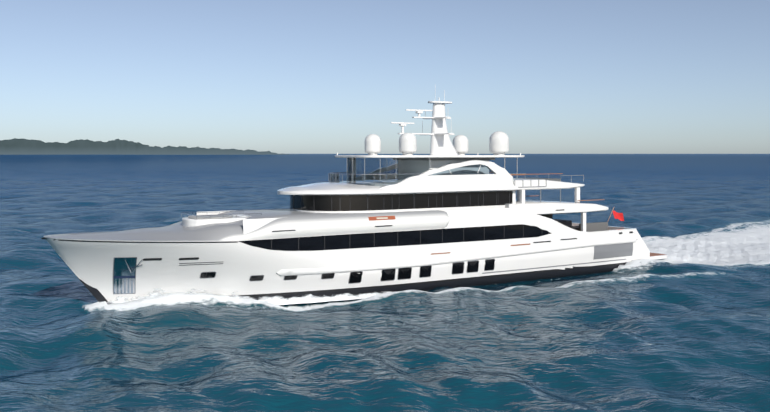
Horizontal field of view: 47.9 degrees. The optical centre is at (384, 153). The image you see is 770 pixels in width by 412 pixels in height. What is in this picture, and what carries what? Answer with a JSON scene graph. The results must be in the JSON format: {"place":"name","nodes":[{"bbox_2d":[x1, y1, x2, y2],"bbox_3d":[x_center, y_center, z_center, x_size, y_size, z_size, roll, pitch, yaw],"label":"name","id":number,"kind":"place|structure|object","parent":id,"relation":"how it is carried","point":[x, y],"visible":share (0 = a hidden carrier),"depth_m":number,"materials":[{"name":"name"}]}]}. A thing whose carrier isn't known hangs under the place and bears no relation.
{"place":"outdoors","nodes":[
{"label":"outdoors","id":0,"kind":"place"},
{"bbox_2d":[0,138,298,154],"bbox_3d":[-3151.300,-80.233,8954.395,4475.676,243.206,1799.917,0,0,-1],"label":"island","id":1,"kind":"structure","parent":0,"point":[15,146],"depth_m":9323.75,"materials":[{"name":"green plant"}]},
{"bbox_2d":[0,154,769,411],"bbox_3d":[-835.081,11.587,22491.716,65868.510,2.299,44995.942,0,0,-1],"label":"sea","id":2,"kind":"structure","parent":0,"point":[684,326],"depth_m":61.69,"materials":[{"name":"blue liquid"}]},
{"bbox_2d":[43,222,649,303],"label":"hull","id":3,"kind":"object","parent":2,"relation":"in","point":[90,263],"visible":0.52,"depth_m":70.33,"materials":[{"name":"white paint"}]},
{"bbox_2d":[79,279,109,303],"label":"bow stem","id":4,"kind":"object","parent":3,"relation":"attached to","point":[97,295],"visible":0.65,"depth_m":65.53,"materials":[{"name":"black"}]},
{"bbox_2d":[114,276,134,278],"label":"blue anchor band","id":5,"kind":"object","parent":3,"relation":"attached to","point":[124,277],"visible":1,"depth_m":65.23,"materials":[{"name":"blue"}]},
{"bbox_2d":[113,258,136,293],"bbox_3d":[-19.478,9.179,65.020,1.908,2.937,2.544,0,0,-32],"label":"anchor pocket","id":6,"kind":"object","parent":3,"relation":"in","point":[120,266],"visible":0.71,"depth_m":64.90,"materials":[{"name":"teal"}]},
{"bbox_2d":[113,257,136,293],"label":"anchor pocket frame","id":7,"kind":"object","parent":3,"relation":"on","point":[135,274],"visible":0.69,"depth_m":65.02,"materials":[{"name":"metal"}]},
{"bbox_2d":[122,278,123,292],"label":"vertical slat","id":8,"kind":"object","parent":7,"relation":"in","point":[122,285],"visible":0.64,"depth_m":65.59,"materials":[{"name":"silver metal"}]},
{"bbox_2d":[126,278,127,292],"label":"vertical slat","id":9,"kind":"object","parent":7,"relation":"in","point":[126,285],"visible":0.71,"depth_m":65.64,"materials":[{"name":"silver metal"}]},
{"bbox_2d":[129,278,130,292],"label":"vertical slat","id":10,"kind":"object","parent":7,"relation":"attached to","point":[129,285],"visible":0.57,"depth_m":65.69,"materials":[{"name":"silver metal"}]},
{"bbox_2d":[133,278,134,292],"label":"vertical slat","id":11,"kind":"object","parent":7,"relation":"in","point":[133,285],"visible":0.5,"depth_m":65.75,"materials":[{"name":"silver metal"}]},
{"bbox_2d":[41,238,237,242],"bbox_3d":[-18.050,6.499,64.018,14.208,0.613,1.814,0,0,-11],"label":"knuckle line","id":12,"kind":"object","parent":3,"relation":"on","point":[142,242],"visible":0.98,"depth_m":63.31,"materials":[{"name":"black"}]},
{"bbox_2d":[143,258,161,260],"bbox_3d":[-17.306,7.884,64.580,1.391,0.193,0.160,0,0,-12],"label":"hull slot","id":13,"kind":"object","parent":3,"relation":"on","point":[149,259],"visible":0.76,"depth_m":64.57,"materials":[{"name":"black metal"}]},
{"bbox_2d":[179,257,198,259],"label":"hull slot","id":14,"kind":"object","parent":3,"relation":"on","point":[195,258],"visible":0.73,"depth_m":65.34,"materials":[{"name":"black"}]},
{"bbox_2d":[201,272,215,277],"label":"porthole","id":15,"kind":"object","parent":3,"relation":"in","point":[208,275],"visible":1,"depth_m":66.68,"materials":[{"name":"grey glass"}]},
{"bbox_2d":[44,208,449,240],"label":"superstructure","id":16,"kind":"object","parent":3,"relation":"on","point":[301,224],"visible":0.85,"depth_m":69.27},
{"bbox_2d":[182,215,246,226],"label":"foredeck lounge","id":17,"kind":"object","parent":16,"relation":"on","point":[188,222],"depth_m":68.89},
{"bbox_2d":[188,215,232,218],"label":"foredeck pad","id":18,"kind":"object","parent":17,"relation":"on","point":[210,217],"visible":0.92,"depth_m":69.98,"materials":[{"name":"grey fabric"}]},
{"bbox_2d":[197,210,235,214],"bbox_3d":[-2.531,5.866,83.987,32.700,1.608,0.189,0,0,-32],"label":"pad","id":19,"kind":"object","parent":17,"relation":"on","point":[212,212],"depth_m":75.93,"materials":[{"name":"white fabric"}]},
{"bbox_2d":[201,213,260,215],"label":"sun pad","id":20,"kind":"object","parent":17,"relation":"on","point":[229,214],"visible":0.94,"depth_m":69.57,"materials":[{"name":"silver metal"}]},
{"bbox_2d":[232,214,249,216],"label":"deck hatch","id":21,"kind":"object","parent":17,"relation":"on","point":[239,215],"visible":0.46,"depth_m":71.48,"materials":[{"name":"white plastic"}]},
{"bbox_2d":[368,216,394,220],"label":"name board","id":22,"kind":"object","parent":16,"relation":"attached to","point":[376,217],"visible":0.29,"depth_m":72.93,"materials":[{"name":"orange wood"}]},
{"bbox_2d":[290,191,511,210],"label":"window band","id":23,"kind":"object","parent":16,"relation":"on","point":[357,202],"visible":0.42,"depth_m":75.10,"materials":[{"name":"black glass"}]},
{"bbox_2d":[329,173,406,183],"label":"deck railing","id":24,"kind":"object","parent":23,"relation":"on","point":[334,177],"visible":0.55,"depth_m":80.81,"materials":[{"name":"silver metal"}]},
{"bbox_2d":[356,163,397,179],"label":"arch wing","id":25,"kind":"structure","parent":23,"relation":"on","point":[393,166],"depth_m":84.28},
{"bbox_2d":[377,169,397,173],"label":"arch glass","id":26,"kind":"object","parent":25,"relation":"in","point":[394,170],"depth_m":84.96,"materials":[{"name":"glass"}]},
{"bbox_2d":[347,158,428,183],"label":"glass windbreak","id":27,"kind":"object","parent":23,"relation":"on","point":[350,169],"visible":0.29,"depth_m":81.20,"materials":[{"name":"glass"}]},
{"bbox_2d":[277,178,518,194],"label":"upper deck","id":28,"kind":"structure","parent":23,"relation":"on","point":[355,187],"depth_m":74.79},
{"bbox_2d":[335,155,524,157],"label":"hardtop","id":29,"kind":"object","parent":23,"relation":"on","point":[408,156],"visible":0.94,"depth_m":77.43,"materials":[{"name":"white metal"}]},
{"bbox_2d":[365,134,380,154],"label":"radome","id":30,"kind":"object","parent":29,"relation":"on","point":[372,143],"visible":0.98,"depth_m":81.20,"materials":[{"name":"white plastic"}]},
{"bbox_2d":[399,133,416,154],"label":"radome","id":31,"kind":"object","parent":29,"relation":"on","point":[407,143],"visible":1,"depth_m":77.17,"materials":[{"name":"white plastic"}]},
{"bbox_2d":[430,103,457,154],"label":"mast","id":32,"kind":"object","parent":29,"relation":"on","point":[441,144],"visible":0.94,"depth_m":82.32,"materials":[{"name":"white metal"}]},
{"bbox_2d":[398,133,454,134],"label":"spreader","id":33,"kind":"object","parent":32,"relation":"attached to","point":[424,133],"visible":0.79,"depth_m":81.52,"materials":[{"name":"white metal"}]},
{"bbox_2d":[412,117,450,118],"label":"spreader","id":34,"kind":"object","parent":32,"relation":"attached to","point":[428,117],"visible":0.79,"depth_m":81.90,"materials":[{"name":"white metal"}]},
{"bbox_2d":[428,101,451,103],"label":"mast platform","id":35,"kind":"structure","parent":32,"relation":"on","point":[445,102],"depth_m":82.22,"materials":[{"name":"white metal"}]},
{"bbox_2d":[434,133,453,134],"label":"platform","id":36,"kind":"structure","parent":32,"relation":"attached to","point":[442,133],"depth_m":81.58,"materials":[{"name":"white metal"}]},
{"bbox_2d":[453,135,468,154],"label":"radome","id":37,"kind":"object","parent":29,"relation":"on","point":[461,144],"visible":0.94,"depth_m":86.68,"materials":[{"name":"white plastic"}]},
{"bbox_2d":[489,131,508,154],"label":"radome","id":38,"kind":"object","parent":29,"relation":"on","point":[498,142],"visible":1,"depth_m":82.71,"materials":[{"name":"white plastic"}]},
{"bbox_2d":[398,160,488,178],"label":"glass enclosure","id":39,"kind":"object","parent":23,"relation":"on","point":[425,165],"depth_m":80.75,"materials":[{"name":"grey glass"}]},
{"bbox_2d":[393,157,494,159],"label":"hardtop roof","id":40,"kind":"structure","parent":39,"relation":"on","point":[487,158],"depth_m":80.73,"materials":[{"name":"white plastic"}]},
{"bbox_2d":[378,160,513,194],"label":"superstructure arch","id":41,"kind":"structure","parent":23,"relation":"on","point":[501,176],"depth_m":78.42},
{"bbox_2d":[431,164,494,174],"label":"arched window","id":42,"kind":"structure","parent":41,"relation":"in","point":[470,169],"depth_m":79.31,"materials":[{"name":"grey glass"}]},
{"bbox_2d":[107,288,390,304],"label":"bow spray","id":43,"kind":"object","parent":3,"relation":"attached to","point":[309,298],"visible":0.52,"depth_m":70.13,"materials":[{"name":"white liquid"}]},
{"bbox_2d":[250,276,262,280],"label":"porthole","id":44,"kind":"object","parent":3,"relation":"in","point":[254,278],"visible":1,"depth_m":68.17,"materials":[{"name":"grey glass"}]},
{"bbox_2d":[284,275,296,279],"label":"porthole","id":45,"kind":"object","parent":3,"relation":"in","point":[290,277],"visible":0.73,"depth_m":69.28,"materials":[{"name":"grey glass"}]},
{"bbox_2d":[322,273,333,278],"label":"porthole","id":46,"kind":"object","parent":3,"relation":"in","point":[327,275],"visible":0.88,"depth_m":70.65,"materials":[{"name":"grey glass"}]},
{"bbox_2d":[349,272,361,282],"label":"hull window","id":47,"kind":"structure","parent":3,"relation":"in","point":[355,277],"depth_m":71.96,"materials":[{"name":"grey glass"}]},
{"bbox_2d":[381,269,394,280],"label":"hull window","id":48,"kind":"structure","parent":3,"relation":"in","point":[388,274],"depth_m":73.54,"materials":[{"name":"grey glass"}]},
{"bbox_2d":[239,224,550,250],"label":"deck windows","id":49,"kind":"structure","parent":3,"relation":"attached to","point":[387,239],"depth_m":74.06,"materials":[{"name":"black glass"}]},
{"bbox_2d":[243,207,557,233],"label":"wall","id":50,"kind":"structure","parent":3,"relation":"on","point":[490,217],"depth_m":79.19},
{"bbox_2d":[398,267,411,278],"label":"hull window","id":51,"kind":"structure","parent":3,"relation":"in","point":[404,273],"depth_m":74.43,"materials":[{"name":"grey glass"}]},
{"bbox_2d":[420,266,430,276],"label":"hull window","id":52,"kind":"structure","parent":3,"relation":"in","point":[425,271],"depth_m":75.58,"materials":[{"name":"grey glass"}]},
{"bbox_2d":[276,238,636,275],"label":"belt","id":53,"kind":"object","parent":3,"relation":"attached to","point":[291,272],"visible":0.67,"depth_m":76.34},
{"bbox_2d":[452,262,463,273],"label":"hull window","id":54,"kind":"structure","parent":3,"relation":"in","point":[458,268],"depth_m":77.47,"materials":[{"name":"grey glass"}]},
{"bbox_2d":[467,261,478,271],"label":"hull window","id":55,"kind":"structure","parent":3,"relation":"in","point":[472,266],"depth_m":78.36,"materials":[{"name":"grey glass"}]},
{"bbox_2d":[485,259,494,269],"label":"porthole","id":56,"kind":"object","parent":3,"relation":"in","point":[489,264],"visible":1,"depth_m":79.40,"materials":[{"name":"grey glass"}]},
{"bbox_2d":[482,259,625,273],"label":"rub rail","id":57,"kind":"object","parent":3,"relation":"attached to","point":[552,266],"visible":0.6,"depth_m":83.64,"materials":[{"name":"grey"}]},
{"bbox_2d":[589,228,635,232],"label":"cap rail","id":58,"kind":"object","parent":3,"relation":"on","point":[612,230],"visible":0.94,"depth_m":88.21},
{"bbox_2d":[593,243,632,259],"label":"garage door","id":59,"kind":"structure","parent":3,"relation":"attached to","point":[613,251],"depth_m":88.33,"materials":[{"name":"grey metal"}]},
{"bbox_2d":[612,211,623,220],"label":"ensign","id":60,"kind":"object","parent":3,"relation":"attached to","point":[619,216],"visible":1,"depth_m":95.88,"materials":[{"name":"red fabric"}]},
{"bbox_2d":[650,252,666,259],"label":"swim platform","id":61,"kind":"structure","parent":3,"relation":"attached to","point":[659,257],"depth_m":92.87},
{"bbox_2d":[650,253,665,255],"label":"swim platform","id":62,"kind":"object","parent":61,"relation":"on","point":[653,254],"visible":0.21,"depth_m":93.96,"materials":[{"name":"brown wood"}]},
{"bbox_2d":[0,0,769,153],"label":"sky","id":63,"kind":"structure","parent":0,"point":[275,76],"materials":[{"name":"blue"}]},
{"bbox_2d":[290,205,504,212],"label":"deck ledge","id":64,"kind":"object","parent":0,"point":[453,208],"depth_m":75.92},
{"bbox_2d":[512,173,562,174],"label":"handrail","id":65,"kind":"object","parent":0,"point":[531,174],"visible":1,"depth_m":82.64,"materials":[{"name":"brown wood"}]},
{"bbox_2d":[519,178,560,181],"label":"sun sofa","id":66,"kind":"object","parent":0,"point":[554,179],"depth_m":88.71,"materials":[{"name":"white fabric"}]},
{"bbox_2d":[513,178,584,189],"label":"sun deck","id":67,"kind":"object","parent":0,"point":[528,184],"visible":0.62,"depth_m":83.70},
{"bbox_2d":[553,219,571,226],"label":"aft sofa","id":68,"kind":"object","parent":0,"point":[567,223],"visible":0.27,"depth_m":93.40,"materials":[{"name":"grey fabric"}]},
{"label":"aft deck floor","id":69,"kind":"structure","parent":0,"visible":0},
{"bbox_2d":[541,214,552,218],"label":"saloon","id":70,"kind":"object","parent":69,"relation":"on","point":[550,216],"depth_m":84.34,"materials":[{"name":"black glass"}]},
{"bbox_2d":[470,199,608,214],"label":"aft deck","id":71,"kind":"object","parent":70,"relation":"on","point":[544,207],"visible":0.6,"depth_m":84.59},
{"bbox_2d":[512,190,515,203],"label":"arch post","id":72,"kind":"object","parent":71,"relation":"on","point":[513,197],"visible":0.21,"depth_m":81.98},
{"bbox_2d":[520,190,524,202],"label":"deck post","id":73,"kind":"object","parent":71,"relation":"on","point":[522,196],"visible":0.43,"depth_m":82.30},
{"bbox_2d":[575,187,579,202],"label":"deck post","id":74,"kind":"object","parent":71,"relation":"on","point":[577,193],"visible":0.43,"depth_m":86.34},
{"bbox_2d":[568,226,578,230],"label":"aft sofa","id":75,"kind":"object","parent":69,"relation":"on","point":[575,227],"visible":0.02,"depth_m":88.83,"materials":[{"name":"grey fabric"}]},
{"bbox_2d":[581,213,585,231],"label":"deck post","id":76,"kind":"object","parent":69,"relation":"on","point":[583,221],"visible":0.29,"depth_m":86.30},
{"bbox_2d":[579,222,607,231],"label":"sofa back","id":77,"kind":"object","parent":69,"relation":"on","point":[598,226],"visible":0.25,"depth_m":88.66,"materials":[{"name":"grey fabric"}]},
{"bbox_2d":[572,223,635,237],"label":"stern bulwark","id":78,"kind":"object","parent":69,"relation":"on","point":[609,227],"visible":0.21,"depth_m":92.40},
{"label":"radar gearbox","id":79,"kind":"object","parent":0,"visible":0},
{"bbox_2d":[406,109,431,110],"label":"radar scanner","id":80,"kind":"object","parent":79,"relation":"on","point":[416,110],"visible":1,"depth_m":81.29,"materials":[{"name":"white plastic"}]},
{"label":"radar gearbox","id":81,"kind":"object","parent":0,"visible":0},
{"bbox_2d":[391,122,413,123],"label":"radar scanner","id":82,"kind":"object","parent":81,"relation":"on","point":[401,123],"visible":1,"depth_m":80.37,"materials":[{"name":"white plastic"}]}
]}

